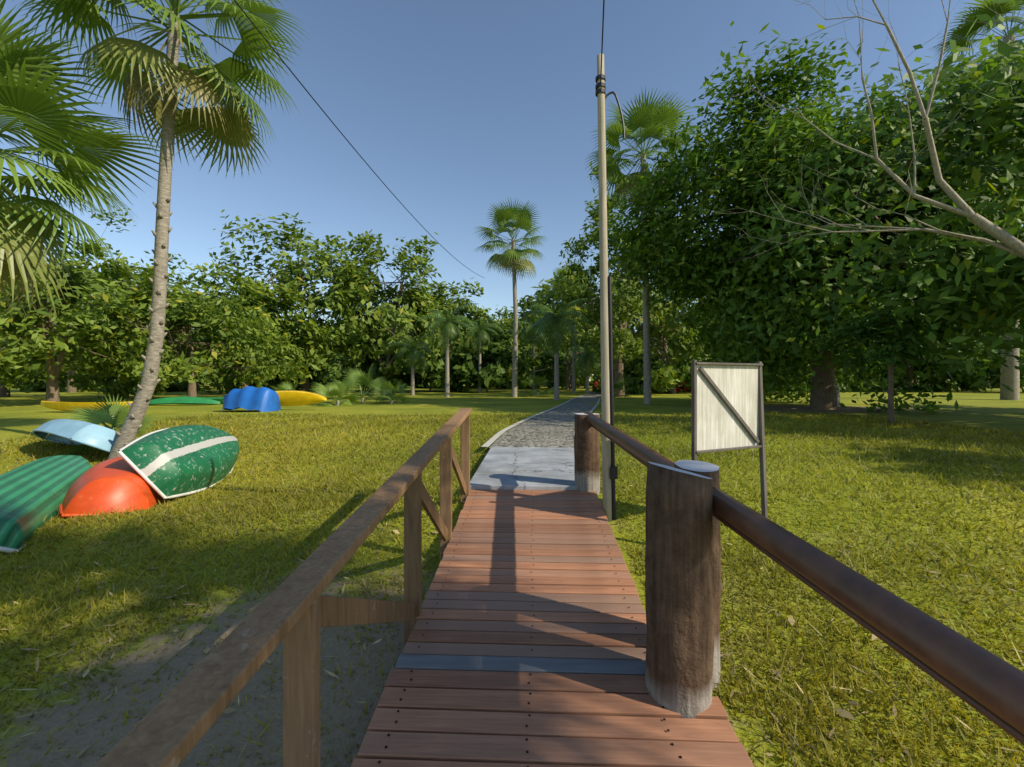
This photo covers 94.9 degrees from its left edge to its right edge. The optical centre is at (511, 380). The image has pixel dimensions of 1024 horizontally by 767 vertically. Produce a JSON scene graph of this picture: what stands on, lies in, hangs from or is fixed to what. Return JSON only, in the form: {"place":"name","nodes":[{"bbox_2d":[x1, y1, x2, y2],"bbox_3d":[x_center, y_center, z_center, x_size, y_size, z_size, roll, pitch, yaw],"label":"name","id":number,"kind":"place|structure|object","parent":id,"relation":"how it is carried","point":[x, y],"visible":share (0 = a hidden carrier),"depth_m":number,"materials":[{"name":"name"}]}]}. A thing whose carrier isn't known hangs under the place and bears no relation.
{"place":"outdoors","nodes":[
{"label":"outdoors","id":0,"kind":"place"},
{"bbox_2d":[0,331,77,396],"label":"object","id":1,"kind":"object","parent":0,"point":[14,379],"depth_m":34.83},
{"bbox_2d":[0,256,100,392],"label":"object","id":2,"kind":"object","parent":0,"point":[41,372],"depth_m":34.29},
{"bbox_2d":[0,233,177,401],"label":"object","id":3,"kind":"object","parent":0,"point":[14,327],"depth_m":22.77,"materials":[{"name":"plant"}]},
{"bbox_2d":[61,253,200,341],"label":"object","id":4,"kind":"object","parent":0,"point":[147,265],"depth_m":56.52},
{"bbox_2d":[209,209,392,391],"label":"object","id":5,"kind":"object","parent":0,"point":[325,263],"depth_m":46.15,"materials":[{"name":"plant"}]},
{"bbox_2d":[302,230,450,390],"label":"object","id":6,"kind":"object","parent":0,"point":[415,302],"depth_m":47.13,"materials":[{"name":"plant"}]},
{"bbox_2d":[407,277,512,370],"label":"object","id":7,"kind":"object","parent":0,"point":[450,304],"depth_m":52.49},
{"bbox_2d":[0,381,1023,766],"bbox_3d":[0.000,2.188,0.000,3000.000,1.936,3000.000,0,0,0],"label":"ground","id":8,"kind":"structure","parent":0,"point":[24,413],"depth_m":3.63,"materials":[{"name":"green plant"}]},
{"bbox_2d":[0,455,91,548],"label":"rib boat","id":9,"kind":"object","parent":8,"relation":"on","point":[32,494],"visible":0.86,"depth_m":5.68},
{"bbox_2d":[13,365,100,391],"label":"bush","id":10,"kind":"object","parent":8,"relation":"on","point":[40,387],"visible":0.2,"depth_m":50.99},
{"bbox_2d":[35,419,117,449],"bbox_3d":[-8.862,1.077,9.566,2.700,0.416,1.100,0,-28,30],"label":"boat","id":11,"kind":"object","parent":8,"relation":"on","point":[96,435],"visible":0.87,"depth_m":8.85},
{"bbox_2d":[32,429,110,452],"bbox_3d":[-8.904,1.241,9.489,2.739,0.086,1.144,0,-28,30],"label":"boat rim","id":12,"kind":"object","parent":11,"relation":"attached to","point":[72,439],"visible":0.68,"depth_m":8.83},
{"bbox_2d":[40,401,132,411],"bbox_3d":[-16.220,0.995,17.983,4.100,0.435,0.819,0,-12,6],"label":"yellow kayak","id":13,"kind":"object","parent":8,"relation":"on","point":[64,406],"visible":0.51,"depth_m":17.69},
{"bbox_2d":[0,0,176,322],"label":"palm","id":14,"kind":"object","parent":8,"relation":"on","point":[27,227],"visible":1,"depth_m":7.28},
{"bbox_2d":[30,206,186,392],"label":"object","id":15,"kind":"object","parent":8,"relation":"on","point":[87,263],"depth_m":50.96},
{"bbox_2d":[56,395,163,454],"bbox_3d":[-8.337,1.021,9.781,1.768,1.532,1.905,0,0,0],"label":"palm plant","id":16,"kind":"object","parent":8,"relation":"on","point":[113,414],"visible":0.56,"depth_m":9.66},
{"bbox_2d":[62,457,163,513],"bbox_3d":[-5.928,1.446,7.215,1.200,0.492,3.100,10,-5,-34],"label":"orange boat","id":17,"kind":"object","parent":8,"relation":"on","point":[109,484],"visible":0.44,"depth_m":6.01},
{"bbox_2d":[54,321,177,398],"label":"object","id":18,"kind":"object","parent":8,"relation":"on","point":[111,389],"depth_m":31.40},
{"bbox_2d":[83,370,205,392],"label":"bush","id":19,"kind":"object","parent":8,"relation":"on","point":[178,386],"visible":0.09,"depth_m":49.76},
{"bbox_2d":[11,0,309,459],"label":"palm","id":20,"kind":"object","parent":8,"relation":"on","point":[123,61],"depth_m":8.94,"materials":[{"name":"plant"}]},
{"bbox_2d":[34,259,311,396],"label":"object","id":21,"kind":"object","parent":8,"relation":"on","point":[195,310],"depth_m":28.80,"materials":[{"name":"plant"}]},
{"bbox_2d":[122,425,238,496],"bbox_3d":[-5.186,1.156,7.924,0.392,1.180,3.100,-41,8,-9],"label":"green boat","id":22,"kind":"object","parent":8,"relation":"on","point":[176,460],"visible":0.99,"depth_m":6.92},
{"bbox_2d":[117,428,234,498],"bbox_3d":[-5.316,1.268,7.894,0.088,1.228,3.142,-41,8,-9],"label":"boat rim","id":23,"kind":"object","parent":22,"relation":"attached to","point":[138,470],"visible":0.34,"depth_m":6.40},
{"bbox_2d":[149,397,219,404],"bbox_3d":[-16.825,1.058,24.000,3.600,0.435,0.749,0,0,-8],"label":"kayak","id":24,"kind":"object","parent":8,"relation":"on","point":[181,400],"visible":0.91,"depth_m":23.75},
{"bbox_2d":[151,263,346,393],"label":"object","id":25,"kind":"object","parent":8,"relation":"on","point":[286,324],"depth_m":41.46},
{"bbox_2d":[222,386,280,411],"bbox_3d":[-10.675,0.736,18.994,2.223,1.024,1.350,0,0,10],"label":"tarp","id":26,"kind":"object","parent":8,"relation":"on","point":[263,399],"visible":1,"depth_m":18.54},
{"bbox_2d":[223,358,326,391],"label":"bush","id":27,"kind":"object","parent":8,"relation":"on","point":[272,383],"depth_m":51.02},
{"bbox_2d":[275,390,326,405],"bbox_3d":[-9.367,0.726,19.657,3.000,0.799,0.435,0,40,-25],"label":"kayak","id":28,"kind":"object","parent":8,"relation":"on","point":[292,398],"visible":0.59,"depth_m":19.71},
{"bbox_2d":[283,595,319,766],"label":"railing post","id":29,"kind":"object","parent":8,"relation":"on","point":[301,693],"depth_m":1.50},
{"bbox_2d":[320,595,414,627],"bbox_3d":[-0.648,1.101,2.240,0.028,0.747,1.382,0,0,3],"label":"railing crosspiece","id":30,"kind":"object","parent":29,"relation":"attached to","point":[340,611],"visible":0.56,"depth_m":2.00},
{"bbox_2d":[310,376,362,406],"bbox_3d":[-8.924,0.739,23.977,2.996,2.070,2.794,0,0,0],"label":"bush","id":31,"kind":"object","parent":8,"relation":"on","point":[332,390],"depth_m":23.91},
{"bbox_2d":[311,352,416,387],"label":"bush","id":32,"kind":"object","parent":8,"relation":"on","point":[337,372],"visible":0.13,"depth_m":71.76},
{"bbox_2d":[333,367,396,404],"bbox_3d":[-8.186,0.341,26.055,3.714,2.969,3.556,0,0,0],"label":"bush","id":33,"kind":"object","parent":8,"relation":"on","point":[364,379],"depth_m":25.94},
{"bbox_2d":[336,353,427,391],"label":"bush","id":34,"kind":"object","parent":8,"relation":"on","point":[369,362],"depth_m":53.80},
{"bbox_2d":[368,380,410,403],"bbox_3d":[-6.380,0.702,25.059,2.492,1.592,2.866,0,0,0],"label":"bush","id":35,"kind":"object","parent":8,"relation":"on","point":[387,392],"depth_m":24.89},
{"bbox_2d":[384,332,435,394],"bbox_3d":[-8.449,-1.322,40.176,4.312,5.544,3.999,0,0,40],"label":"coconut palm","id":36,"kind":"object","parent":8,"relation":"on","point":[416,350],"depth_m":39.88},
{"bbox_2d":[404,472,421,643],"bbox_3d":[-0.622,1.226,2.950,0.100,1.317,0.055,0,0,3],"label":"post","id":37,"kind":"object","parent":8,"relation":"on","point":[413,543],"visible":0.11,"depth_m":2.92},
{"bbox_2d":[376,347,476,391],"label":"bush","id":38,"kind":"object","parent":8,"relation":"on","point":[431,373],"depth_m":48.86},
{"bbox_2d":[440,436,451,560],"bbox_3d":[-0.573,1.137,4.079,0.100,1.344,0.055,0,0,3],"label":"railing post","id":39,"kind":"object","parent":8,"relation":"on","point":[446,482],"visible":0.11,"depth_m":4.05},
{"bbox_2d":[422,482,447,540],"bbox_3d":[-0.592,0.986,3.514,0.028,0.767,1.102,0,0,3],"label":"brace","id":40,"kind":"object","parent":39,"relation":"attached to","point":[430,508],"visible":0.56,"depth_m":3.50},
{"bbox_2d":[452,446,466,494],"bbox_3d":[-0.542,0.883,4.663,0.028,0.764,1.141,0,0,3],"label":"brace","id":41,"kind":"object","parent":39,"relation":"attached to","point":[458,473],"visible":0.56,"depth_m":4.69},
{"bbox_2d":[416,303,477,396],"bbox_3d":[-4.785,-2.162,35.052,4.679,7.223,4.355,0,0,0],"label":"coconut palm","id":42,"kind":"object","parent":8,"relation":"on","point":[449,323],"depth_m":34.85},
{"bbox_2d":[460,414,469,502],"bbox_3d":[-0.522,0.982,5.248,0.100,1.244,0.055,0,0,3],"label":"railing post","id":43,"kind":"object","parent":8,"relation":"on","point":[465,447],"visible":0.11,"depth_m":5.22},
{"bbox_2d":[94,408,471,766],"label":"rail","id":44,"kind":"object","parent":43,"relation":"attached to","point":[173,726],"visible":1,"depth_m":1.22,"materials":[{"name":"wood"}]},
{"bbox_2d":[459,316,503,392],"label":"coconut palm","id":45,"kind":"object","parent":8,"relation":"on","point":[480,329],"depth_m":47.77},
{"bbox_2d":[432,327,541,391],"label":"bush","id":46,"kind":"object","parent":8,"relation":"on","point":[493,373],"depth_m":47.89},
{"bbox_2d":[462,360,542,388],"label":"bush","id":47,"kind":"object","parent":8,"relation":"on","point":[503,386],"depth_m":71.46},
{"bbox_2d":[471,306,541,387],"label":"tree","id":48,"kind":"object","parent":8,"relation":"on","point":[505,314],"depth_m":73.57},
{"bbox_2d":[473,197,546,396],"bbox_3d":[-0.084,-6.054,34.899,5.877,15.015,6.091,0,0,0],"label":"palm","id":49,"kind":"object","parent":8,"relation":"on","point":[515,218],"depth_m":34.46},
{"bbox_2d":[0,432,1023,766],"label":"fallen leaves","id":50,"kind":"object","parent":8,"relation":"on","point":[790,620],"visible":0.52,"depth_m":2.77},
{"bbox_2d":[510,316,549,390],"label":"coconut palm","id":51,"kind":"object","parent":8,"relation":"on","point":[533,338],"depth_m":54.68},
{"bbox_2d":[470,447,598,492],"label":"slab","id":52,"kind":"structure","parent":8,"relation":"on","point":[525,468],"depth_m":6.33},
{"bbox_2d":[519,374,553,395],"bbox_3d":[2.054,0.458,37.927,3.547,2.293,3.642,0,0,0],"label":"bush","id":53,"kind":"object","parent":8,"relation":"on","point":[537,381],"depth_m":37.87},
{"bbox_2d":[504,346,585,389],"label":"bush","id":54,"kind":"object","parent":8,"relation":"on","point":[540,368],"depth_m":68.40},
{"bbox_2d":[511,279,594,382],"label":"tree","id":55,"kind":"object","parent":8,"relation":"on","point":[524,309],"depth_m":90.38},
{"bbox_2d":[521,298,588,399],"bbox_3d":[2.761,-1.894,29.952,4.473,6.688,4.762,0,0,0],"label":"coconut palm","id":56,"kind":"object","parent":8,"relation":"on","point":[551,320],"depth_m":29.73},
{"bbox_2d":[498,269,624,389],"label":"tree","id":57,"kind":"object","parent":8,"relation":"on","point":[547,296],"depth_m":58.19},
{"bbox_2d":[539,351,600,388],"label":"bush","id":58,"kind":"object","parent":8,"relation":"on","point":[562,372],"depth_m":66.93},
{"bbox_2d":[549,258,599,392],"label":"palm","id":59,"kind":"object","parent":8,"relation":"on","point":[560,277],"depth_m":47.85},
{"bbox_2d":[564,344,600,393],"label":"coconut palm","id":60,"kind":"object","parent":8,"relation":"on","point":[582,358],"depth_m":41.64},
{"bbox_2d":[574,413,599,494],"bbox_3d":[0.864,0.988,5.419,0.301,1.205,0.301,0,0,-20],"label":"post","id":61,"kind":"object","parent":8,"relation":"on","point":[587,455],"visible":0.62,"depth_m":5.30,"materials":[{"name":"wood"}]},
{"bbox_2d":[597,53,611,520],"bbox_3d":[0.943,-0.847,4.780,0.157,4.907,0.096,0,0,0],"label":"pole","id":62,"kind":"object","parent":8,"relation":"on","point":[605,411],"visible":0.89,"depth_m":4.75,"materials":[{"name":"grey metal"}]},
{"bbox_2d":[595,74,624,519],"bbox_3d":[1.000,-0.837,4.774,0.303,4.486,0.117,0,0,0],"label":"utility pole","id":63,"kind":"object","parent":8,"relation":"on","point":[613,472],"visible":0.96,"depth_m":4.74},
{"bbox_2d":[234,0,604,277],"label":"wires","id":64,"kind":"object","parent":63,"relation":"attached to","point":[345,137],"visible":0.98,"depth_m":6.47,"materials":[{"name":"grey metal"}]},
{"bbox_2d":[596,376,634,397],"bbox_3d":[7.159,0.592,33.061,3.108,2.201,3.125,0,0,0],"label":"bush","id":65,"kind":"object","parent":8,"relation":"on","point":[619,383],"depth_m":32.90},
{"bbox_2d":[584,87,703,403],"bbox_3d":[6.930,-6.683,25.007,6.221,16.272,6.111,0,0,0],"label":"palm","id":66,"kind":"object","parent":8,"relation":"on","point":[647,118],"depth_m":24.20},
{"bbox_2d":[613,349,690,393],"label":"bush","id":67,"kind":"object","parent":8,"relation":"on","point":[633,375],"visible":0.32,"depth_m":44.72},
{"bbox_2d":[592,373,764,392],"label":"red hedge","id":68,"kind":"object","parent":8,"relation":"on","point":[679,389],"visible":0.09,"depth_m":46.13,"materials":[{"name":"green plant"}]},
{"bbox_2d":[674,460,720,688],"bbox_3d":[1.030,1.202,2.619,0.249,1.477,0.249,0,0,34],"label":"post","id":69,"kind":"object","parent":8,"relation":"on","point":[707,469],"visible":0.18,"depth_m":2.53,"materials":[{"name":"wood"}]},
{"bbox_2d":[584,411,1023,744],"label":"handrail","id":70,"kind":"object","parent":69,"relation":"attached to","point":[992,682],"visible":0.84,"depth_m":1.29,"materials":[{"name":"wood"}]},
{"bbox_2d":[691,360,767,517],"bbox_3d":[2.007,0.814,4.309,0.923,1.990,0.115,0,0,-26],"label":"sign frame","id":71,"kind":"object","parent":8,"relation":"on","point":[762,455],"visible":0.81,"depth_m":4.36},
{"bbox_2d":[697,365,758,450],"bbox_3d":[1.990,0.240,4.336,0.861,0.780,0.008,0,0,-26],"label":"sign panel","id":72,"kind":"object","parent":71,"relation":"attached to","point":[719,425],"visible":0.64,"depth_m":4.32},
{"bbox_2d":[584,0,1023,414],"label":"tree","id":73,"kind":"object","parent":8,"relation":"on","point":[982,172],"depth_m":16.46,"materials":[{"name":"plant"}]},
{"bbox_2d":[835,364,932,391],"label":"bush","id":74,"kind":"object","parent":8,"relation":"on","point":[916,387],"depth_m":50.38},
{"bbox_2d":[842,354,958,391],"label":"bush","id":75,"kind":"object","parent":8,"relation":"on","point":[931,379],"depth_m":51.06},
{"bbox_2d":[926,0,1023,399],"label":"palm","id":76,"kind":"object","parent":8,"relation":"on","point":[966,25],"depth_m":29.74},
{"bbox_2d":[955,0,1023,79],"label":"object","id":77,"kind":"object","parent":8,"relation":"on","point":[993,46],"visible":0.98,"depth_m":8.91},
{"bbox_2d":[704,0,1023,260],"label":"bare tree","id":78,"kind":"object","parent":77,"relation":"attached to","point":[1013,245],"visible":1,"depth_m":9.42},
{"bbox_2d":[956,348,1023,392],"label":"bush","id":79,"kind":"object","parent":8,"relation":"on","point":[963,385],"depth_m":49.48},
{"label":"stringers","id":80,"kind":"object","parent":8,"relation":"on","visible":0},
{"bbox_2d":[351,758,611,766],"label":"plank","id":81,"kind":"object","parent":80,"relation":"on","point":[360,762],"visible":1,"depth_m":1.91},
{"bbox_2d":[385,669,648,694],"bbox_3d":[0.037,1.533,2.381,1.344,0.036,0.118,0,5,3],"label":"plank","id":82,"kind":"object","parent":80,"relation":"on","point":[548,682],"visible":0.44,"depth_m":2.37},
{"bbox_2d":[395,654,645,674],"bbox_3d":[0.089,1.518,2.497,1.410,0.032,0.102,0,5,2],"label":"grey plank","id":83,"kind":"object","parent":80,"relation":"on","point":[520,664],"visible":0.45,"depth_m":2.49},
{"bbox_2d":[402,642,645,659],"bbox_3d":[0.110,1.512,2.607,1.431,0.034,0.097,0,5,3],"label":"board","id":84,"kind":"object","parent":80,"relation":"on","point":[545,651],"visible":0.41,"depth_m":2.60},
{"bbox_2d":[408,630,646,647],"bbox_3d":[0.120,1.500,2.715,1.436,0.032,0.097,0,5,3],"label":"board","id":85,"kind":"object","parent":80,"relation":"on","point":[556,639],"visible":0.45,"depth_m":2.70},
{"bbox_2d":[413,619,646,634],"bbox_3d":[0.127,1.492,2.823,1.431,0.033,0.097,0,5,3],"label":"board","id":86,"kind":"object","parent":80,"relation":"on","point":[527,627],"visible":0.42,"depth_m":2.81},
{"bbox_2d":[416,609,645,623],"bbox_3d":[0.125,1.482,2.932,1.434,0.034,0.097,0,5,2],"label":"board","id":87,"kind":"object","parent":80,"relation":"on","point":[513,616],"visible":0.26,"depth_m":2.92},
{"bbox_2d":[460,510,604,515],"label":"board","id":88,"kind":"object","parent":80,"relation":"on","point":[504,512],"visible":0.74,"depth_m":4.66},
{"bbox_2d":[466,496,598,499],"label":"board","id":89,"kind":"object","parent":80,"relation":"on","point":[529,498],"visible":0.73,"depth_m":5.09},
{"bbox_2d":[425,591,640,603],"bbox_3d":[0.133,1.464,3.149,1.429,0.033,0.097,0,5,2],"label":"board","id":90,"kind":"object","parent":80,"relation":"on","point":[540,597],"visible":0.77,"depth_m":3.14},
{"bbox_2d":[438,560,627,570],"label":"board","id":91,"kind":"object","parent":80,"relation":"on","point":[531,566],"visible":0.79,"depth_m":3.57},
{"bbox_2d":[443,548,622,556],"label":"board","id":92,"kind":"object","parent":80,"relation":"on","point":[521,552],"visible":0.77,"depth_m":3.79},
{"bbox_2d":[453,527,612,534],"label":"board","id":93,"kind":"object","parent":80,"relation":"on","point":[536,530],"visible":0.76,"depth_m":4.22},
{"bbox_2d":[455,523,610,528],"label":"board","id":94,"kind":"object","parent":80,"relation":"on","point":[552,526],"visible":0.72,"depth_m":4.34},
{"bbox_2d":[458,514,607,520],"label":"board","id":95,"kind":"object","parent":80,"relation":"on","point":[548,517],"visible":0.76,"depth_m":4.54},
{"bbox_2d":[457,519,608,524],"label":"board","id":96,"kind":"object","parent":80,"relation":"on","point":[547,521],"visible":0.76,"depth_m":4.44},
{"bbox_2d":[462,506,603,511],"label":"board","id":97,"kind":"object","parent":80,"relation":"on","point":[587,509],"visible":0.76,"depth_m":4.76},
{"bbox_2d":[465,499,600,503],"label":"board","id":98,"kind":"object","parent":80,"relation":"on","point":[533,501],"visible":0.73,"depth_m":4.98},
{"bbox_2d":[468,492,597,496],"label":"board","id":99,"kind":"object","parent":80,"relation":"on","point":[536,494],"visible":0.63,"depth_m":5.20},
{"bbox_2d":[470,489,595,493],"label":"board","id":100,"kind":"object","parent":80,"relation":"on","point":[526,491],"visible":0.59,"depth_m":5.30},
{"bbox_2d":[435,568,631,577],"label":"board","id":101,"kind":"object","parent":80,"relation":"on","point":[527,572],"visible":0.76,"depth_m":3.46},
{"bbox_2d":[442,554,624,563],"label":"board","id":102,"kind":"object","parent":80,"relation":"on","point":[552,559],"visible":0.76,"depth_m":3.68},
{"bbox_2d":[449,537,617,544],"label":"board","id":103,"kind":"object","parent":80,"relation":"on","point":[537,541],"visible":0.72,"depth_m":4.00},
{"bbox_2d":[446,543,620,550],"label":"board","id":104,"kind":"object","parent":80,"relation":"on","point":[537,546],"visible":0.72,"depth_m":3.90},
{"bbox_2d":[452,532,614,538],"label":"board","id":105,"kind":"object","parent":80,"relation":"on","point":[522,535],"visible":0.59,"depth_m":4.12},
{"bbox_2d":[464,502,602,507],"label":"board","id":106,"kind":"object","parent":80,"relation":"on","point":[532,505],"visible":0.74,"depth_m":4.87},
{"bbox_2d":[422,599,645,613],"bbox_3d":[0.129,1.473,3.041,1.432,0.033,0.097,0,5,2],"label":"board","id":107,"kind":"object","parent":80,"relation":"on","point":[536,606],"visible":0.67,"depth_m":3.03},
{"bbox_2d":[429,583,638,596],"bbox_3d":[0.142,1.454,3.257,1.433,0.033,0.097,0,5,2],"label":"board","id":108,"kind":"object","parent":80,"relation":"on","point":[558,589],"visible":0.78,"depth_m":3.24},
{"bbox_2d":[432,575,635,586],"bbox_3d":[0.151,1.442,3.365,1.434,0.032,0.097,0,5,3],"label":"board","id":109,"kind":"object","parent":80,"relation":"on","point":[570,581],"visible":0.8,"depth_m":3.35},
{"bbox_2d":[377,687,727,719],"bbox_3d":[0.178,1.544,2.244,1.628,0.035,0.118,0,5,2],"label":"plank","id":110,"kind":"object","parent":80,"relation":"on","point":[610,704],"visible":0.79,"depth_m":2.23,"materials":[{"name":"wood"}]},
{"bbox_2d":[645,462,713,718],"bbox_3d":[0.819,1.184,2.310,0.321,1.566,0.321,0,0,36],"label":"post","id":111,"kind":"object","parent":110,"relation":"on","point":[679,596],"visible":0.84,"depth_m":2.18,"materials":[{"name":"wood"}]},
{"bbox_2d":[368,708,738,742],"bbox_3d":[0.170,1.559,2.113,1.622,0.035,0.117,0,5,2],"label":"plank","id":112,"kind":"object","parent":80,"relation":"on","point":[543,725],"visible":0.76,"depth_m":2.10,"materials":[{"name":"wood"}]},
{"bbox_2d":[357,731,753,766],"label":"plank","id":113,"kind":"object","parent":80,"relation":"on","point":[513,749],"visible":0.89,"depth_m":1.97,"materials":[{"name":"wood"}]},
{"label":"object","id":114,"kind":"object","parent":80,"relation":"on","visible":0},
{"bbox_2d":[378,493,681,766],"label":"screws","id":115,"kind":"object","parent":114,"relation":"on","point":[668,730],"visible":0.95,"depth_m":2.23,"materials":[{"name":"grey"}]},
{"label":"wood","id":116,"kind":"object","parent":8,"relation":"on","visible":0},
{"bbox_2d":[651,301,778,361],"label":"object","id":117,"kind":"object","parent":116,"relation":"on","point":[692,350],"visible":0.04,"depth_m":56.74,"materials":[{"name":"green plant"}]},
{"bbox_2d":[0,0,1023,380],"label":"sky","id":118,"kind":"structure","parent":0,"point":[460,108],"materials":[{"name":"blue"}]},
{"bbox_2d":[489,393,600,447],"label":"path","id":119,"kind":"structure","parent":0,"point":[555,427],"depth_m":11.75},
{"bbox_2d":[481,392,594,446],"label":"kerb","id":120,"kind":"structure","parent":119,"relation":"on","point":[489,442],"depth_m":12.04,"materials":[{"name":"grey"}]},
{"bbox_2d":[553,162,705,396],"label":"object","id":121,"kind":"object","parent":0,"point":[576,289],"depth_m":34.37,"materials":[{"name":"plant"}]},
{"bbox_2d":[571,213,740,393],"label":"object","id":122,"kind":"object","parent":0,"point":[663,377],"depth_m":42.34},
{"bbox_2d":[626,303,690,352],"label":"tree","id":123,"kind":"object","parent":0,"point":[658,339],"depth_m":94.98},
{"bbox_2d":[809,282,977,422],"bbox_3d":[11.090,-0.695,13.789,3.694,4.290,2.953,0,0,0],"label":"tree","id":124,"kind":"object","parent":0,"point":[908,345],"depth_m":13.36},
{"bbox_2d":[832,330,998,388],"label":"bush","id":125,"kind":"object","parent":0,"point":[933,365],"depth_m":48.57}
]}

